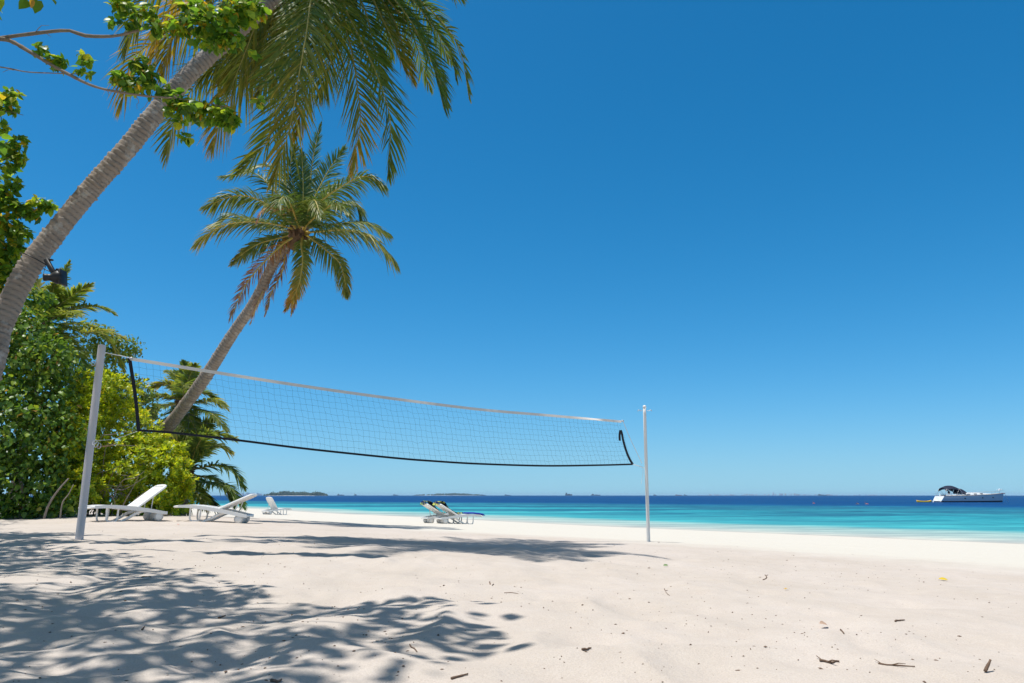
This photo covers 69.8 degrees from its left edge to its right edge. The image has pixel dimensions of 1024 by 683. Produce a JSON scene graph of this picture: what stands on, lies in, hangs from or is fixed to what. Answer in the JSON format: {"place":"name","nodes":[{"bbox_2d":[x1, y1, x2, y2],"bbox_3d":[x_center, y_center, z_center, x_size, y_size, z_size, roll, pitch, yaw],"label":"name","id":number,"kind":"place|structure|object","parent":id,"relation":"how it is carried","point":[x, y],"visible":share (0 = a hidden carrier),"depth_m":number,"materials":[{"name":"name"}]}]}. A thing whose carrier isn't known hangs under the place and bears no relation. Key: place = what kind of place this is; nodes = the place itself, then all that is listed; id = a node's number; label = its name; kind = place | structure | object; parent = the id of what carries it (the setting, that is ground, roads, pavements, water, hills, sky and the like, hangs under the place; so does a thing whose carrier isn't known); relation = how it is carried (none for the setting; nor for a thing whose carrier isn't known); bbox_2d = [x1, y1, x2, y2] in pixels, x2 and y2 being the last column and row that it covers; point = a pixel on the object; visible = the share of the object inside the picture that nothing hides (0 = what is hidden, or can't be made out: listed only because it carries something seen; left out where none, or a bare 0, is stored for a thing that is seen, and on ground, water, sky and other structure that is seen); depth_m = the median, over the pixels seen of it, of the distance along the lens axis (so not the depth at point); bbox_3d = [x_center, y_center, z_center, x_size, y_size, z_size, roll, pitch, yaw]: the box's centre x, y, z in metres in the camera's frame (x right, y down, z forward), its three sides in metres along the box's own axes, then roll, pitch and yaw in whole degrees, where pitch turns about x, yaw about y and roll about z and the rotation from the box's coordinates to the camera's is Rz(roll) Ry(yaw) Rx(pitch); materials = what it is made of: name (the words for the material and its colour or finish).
{"place":"outdoors","nodes":[
{"label":"outdoors","id":0,"kind":"place"},
{"bbox_2d":[263,490,327,495],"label":"island","id":1,"kind":"structure","parent":0,"point":[288,493],"depth_m":2525.48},
{"bbox_2d":[414,493,485,495],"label":"island","id":2,"kind":"structure","parent":0,"point":[450,494],"depth_m":4674.66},
{"bbox_2d":[0,503,1023,682],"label":"sand","id":3,"kind":"structure","parent":0,"point":[506,637],"depth_m":4.42,"materials":[{"name":"beige sand"}]},
{"bbox_2d":[0,86,58,321],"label":"heart leaved tree","id":4,"kind":"object","parent":3,"relation":"on","point":[15,234],"visible":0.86,"depth_m":11.55,"materials":[{"name":"green plant"}]},
{"bbox_2d":[0,284,87,518],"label":"broadleaf shrub","id":5,"kind":"object","parent":3,"relation":"on","point":[33,348],"visible":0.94,"depth_m":20.08,"materials":[{"name":"green plant"}]},
{"bbox_2d":[9,259,127,498],"bbox_3d":[-14.240,1.225,23.314,3.603,8.494,4.473,7,-14,-30],"label":"young coconut palm","id":6,"kind":"object","parent":3,"relation":"on","point":[68,299],"visible":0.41,"depth_m":23.56,"materials":[{"name":"green plant"}]},
{"bbox_2d":[75,344,115,539],"bbox_3d":[-5.379,1.458,9.550,0.488,2.916,0.113,-3,-12,16],"label":"net post","id":7,"kind":"object","parent":3,"relation":"on","point":[89,452],"visible":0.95,"depth_m":9.59,"materials":[{"name":"metal"}]},
{"bbox_2d":[97,352,643,482],"bbox_3d":[-1.495,1.427,11.905,9.172,1.685,0.147,7,-13,-29],"label":"volleyball net","id":8,"kind":"object","parent":7,"relation":"attached to","point":[194,369],"visible":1,"depth_m":11.35,"materials":[{"name":"black fabric"}]},
{"bbox_2d":[52,318,165,513],"bbox_3d":[-14.083,2.483,25.299,4.390,6.803,2.911,0,-12,0],"label":"leaved tree","id":9,"kind":"object","parent":3,"relation":"on","point":[126,352],"visible":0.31,"depth_m":25.43,"materials":[{"name":"green plant"}]},
{"bbox_2d":[39,368,199,515],"bbox_3d":[-12.339,2.950,22.242,4.676,4.735,4.781,-5,-13,21],"label":"beach bush","id":10,"kind":"object","parent":3,"relation":"on","point":[108,480],"visible":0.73,"depth_m":21.95,"materials":[{"name":"green plant"}]},
{"bbox_2d":[78,484,167,521],"bbox_3d":[-9.725,4.045,18.373,0.700,0.940,1.955,-10,-15,39],"label":"sun lounger","id":11,"kind":"object","parent":3,"relation":"on","point":[139,502],"visible":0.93,"depth_m":18.57,"materials":[{"name":"white plastic"}]},
{"bbox_2d":[0,0,271,147],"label":"broadleaf tree","id":12,"kind":"object","parent":3,"relation":"on","point":[216,36],"visible":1,"depth_m":8.36,"materials":[{"name":"green plant"}]},
{"bbox_2d":[141,359,230,514],"bbox_3d":[-11.867,3.385,26.465,2.953,5.829,3.623,6,-13,-27],"label":"young coconut palm","id":13,"kind":"object","parent":3,"relation":"on","point":[179,385],"visible":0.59,"depth_m":26.47,"materials":[{"name":"green plant"}]},
{"bbox_2d":[163,413,247,515],"bbox_3d":[-10.925,4.287,25.775,2.970,4.139,3.897,8,-14,-32],"label":"young coconut palm","id":14,"kind":"object","parent":3,"relation":"on","point":[201,496],"visible":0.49,"depth_m":25.57,"materials":[{"name":"green plant"}]},
{"bbox_2d":[173,494,256,522],"bbox_3d":[-7.837,4.370,19.366,2.021,0.796,0.700,4,-12,-3],"label":"sun lounger","id":15,"kind":"object","parent":3,"relation":"on","point":[239,515],"visible":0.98,"depth_m":19.07,"materials":[{"name":"white plastic"}]},
{"bbox_2d":[0,0,474,380],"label":"coconut palm","id":16,"kind":"object","parent":3,"relation":"on","point":[281,54],"visible":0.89,"depth_m":10.64,"materials":[{"name":"green plant"}]},
{"bbox_2d":[20,252,67,286],"bbox_3d":[-6.019,-0.916,9.390,0.715,0.438,0.422,-8,-14,33],"label":"spotlight","id":17,"kind":"object","parent":16,"relation":"attached to","point":[57,276],"visible":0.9,"depth_m":9.28,"materials":[{"name":"black metal"}]},
{"bbox_2d":[109,121,400,513],"bbox_3d":[-9.076,-1.003,23.785,12.161,13.538,4.992,-5,-13,22],"label":"coconut palm","id":18,"kind":"object","parent":3,"relation":"on","point":[307,211],"visible":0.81,"depth_m":22.82,"materials":[{"name":"green plant"}]},
{"bbox_2d":[270,678,281,682],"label":"twig","id":19,"kind":"object","parent":3,"relation":"on","point":[275,680],"visible":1,"depth_m":2.32,"materials":[{"name":"wood"}]},
{"bbox_2d":[261,497,291,514],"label":"sun lounger","id":20,"kind":"object","parent":3,"relation":"on","point":[272,504],"visible":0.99,"depth_m":46.14,"materials":[{"name":"white plastic"}]},
{"bbox_2d":[421,503,459,523],"bbox_3d":[-2.771,7.178,30.543,2.014,0.810,0.700,9,-15,-28],"label":"sun lounger","id":21,"kind":"object","parent":3,"relation":"on","point":[428,519],"visible":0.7,"depth_m":30.15,"materials":[{"name":"white plastic"}]},
{"bbox_2d":[420,500,445,513],"bbox_3d":[-3.257,6.846,30.337,1.081,0.525,0.500,9,-15,-28],"label":"beach towel","id":22,"kind":"object","parent":21,"relation":"on","point":[423,502],"visible":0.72,"depth_m":30.17,"materials":[{"name":"fabric"}]},
{"bbox_2d":[434,504,482,523],"bbox_3d":[-2.174,7.101,30.150,2.014,0.810,0.700,9,-15,-28],"label":"sun lounger","id":23,"kind":"object","parent":3,"relation":"on","point":[444,520],"visible":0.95,"depth_m":29.84,"materials":[{"name":"white plastic"}]},
{"bbox_2d":[432,501,462,513],"bbox_3d":[-2.617,6.787,29.965,1.182,0.508,0.500,9,-15,-28],"label":"beach towel","id":24,"kind":"object","parent":23,"relation":"on","point":[440,502],"visible":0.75,"depth_m":29.84,"materials":[{"name":"fabric"}]},
{"bbox_2d":[463,512,484,515],"bbox_3d":[-1.585,7.152,30.473,0.740,0.124,0.600,9,-15,-28],"label":"beach mat","id":25,"kind":"object","parent":23,"relation":"on","point":[482,514],"visible":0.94,"depth_m":30.25,"materials":[{"name":"blue fabric"}]},
{"bbox_2d":[451,673,467,679],"bbox_3d":[-0.178,1.136,2.491,0.069,0.012,0.009,9,-15,-38],"label":"twig","id":26,"kind":"object","parent":3,"relation":"on","point":[457,676],"visible":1,"depth_m":2.48,"materials":[{"name":"wood"}]},
{"bbox_2d":[3,532,1008,682],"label":"beach litter","id":27,"kind":"object","parent":3,"relation":"on","point":[465,630],"visible":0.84,"depth_m":3.66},
{"bbox_2d":[639,405,651,541],"bbox_3d":[2.571,2.662,13.949,0.281,2.914,0.070,0,-12,0],"label":"net post","id":28,"kind":"object","parent":3,"relation":"on","point":[646,477],"visible":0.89,"depth_m":13.95,"materials":[{"name":"white metal"}]},
{"bbox_2d":[816,655,838,662],"bbox_3d":[1.243,1.258,2.898,0.086,0.020,0.047,-8,-14,32],"label":"twig","id":29,"kind":"object","parent":3,"relation":"on","point":[827,661],"visible":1,"depth_m":2.89,"materials":[{"name":"wood"}]},
{"bbox_2d":[876,660,914,666],"bbox_3d":[1.455,1.230,2.802,0.028,0.019,0.148,11,-16,-42],"label":"twig","id":30,"kind":"object","parent":3,"relation":"on","point":[895,664],"visible":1,"depth_m":2.79,"materials":[{"name":"wood"}]},
{"bbox_2d":[983,659,991,671],"bbox_3d":[1.743,1.188,2.691,0.040,0.044,0.013,4,-13,-20],"label":"driftwood stick","id":31,"kind":"object","parent":3,"relation":"on","point":[986,667],"visible":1,"depth_m":2.69,"materials":[{"name":"wood"}]},
{"bbox_2d":[0,0,1023,494],"label":"sky","id":32,"kind":"structure","parent":0,"point":[788,233],"materials":[{"name":"blue"}]},
{"bbox_2d":[29,495,1023,543],"bbox_3d":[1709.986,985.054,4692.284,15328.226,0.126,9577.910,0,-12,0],"label":"sea","id":33,"kind":"structure","parent":0,"point":[897,516],"depth_m":71.77,"materials":[{"name":"liquid"}]},
{"bbox_2d":[224,492,263,495],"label":"distant town","id":34,"kind":"object","parent":33,"relation":"on","point":[246,494],"visible":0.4,"depth_m":5427.73},
{"bbox_2d":[704,492,903,495],"bbox_3d":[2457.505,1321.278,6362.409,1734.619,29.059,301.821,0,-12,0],"label":"distant town","id":35,"kind":"object","parent":33,"relation":"on","point":[785,494],"visible":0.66,"depth_m":6314.64},
{"bbox_2d":[933,486,1008,501],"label":"yacht","id":36,"kind":"object","parent":33,"relation":"on","point":[962,496],"visible":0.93,"depth_m":169.12,"materials":[{"name":"white plastic"}]}
]}

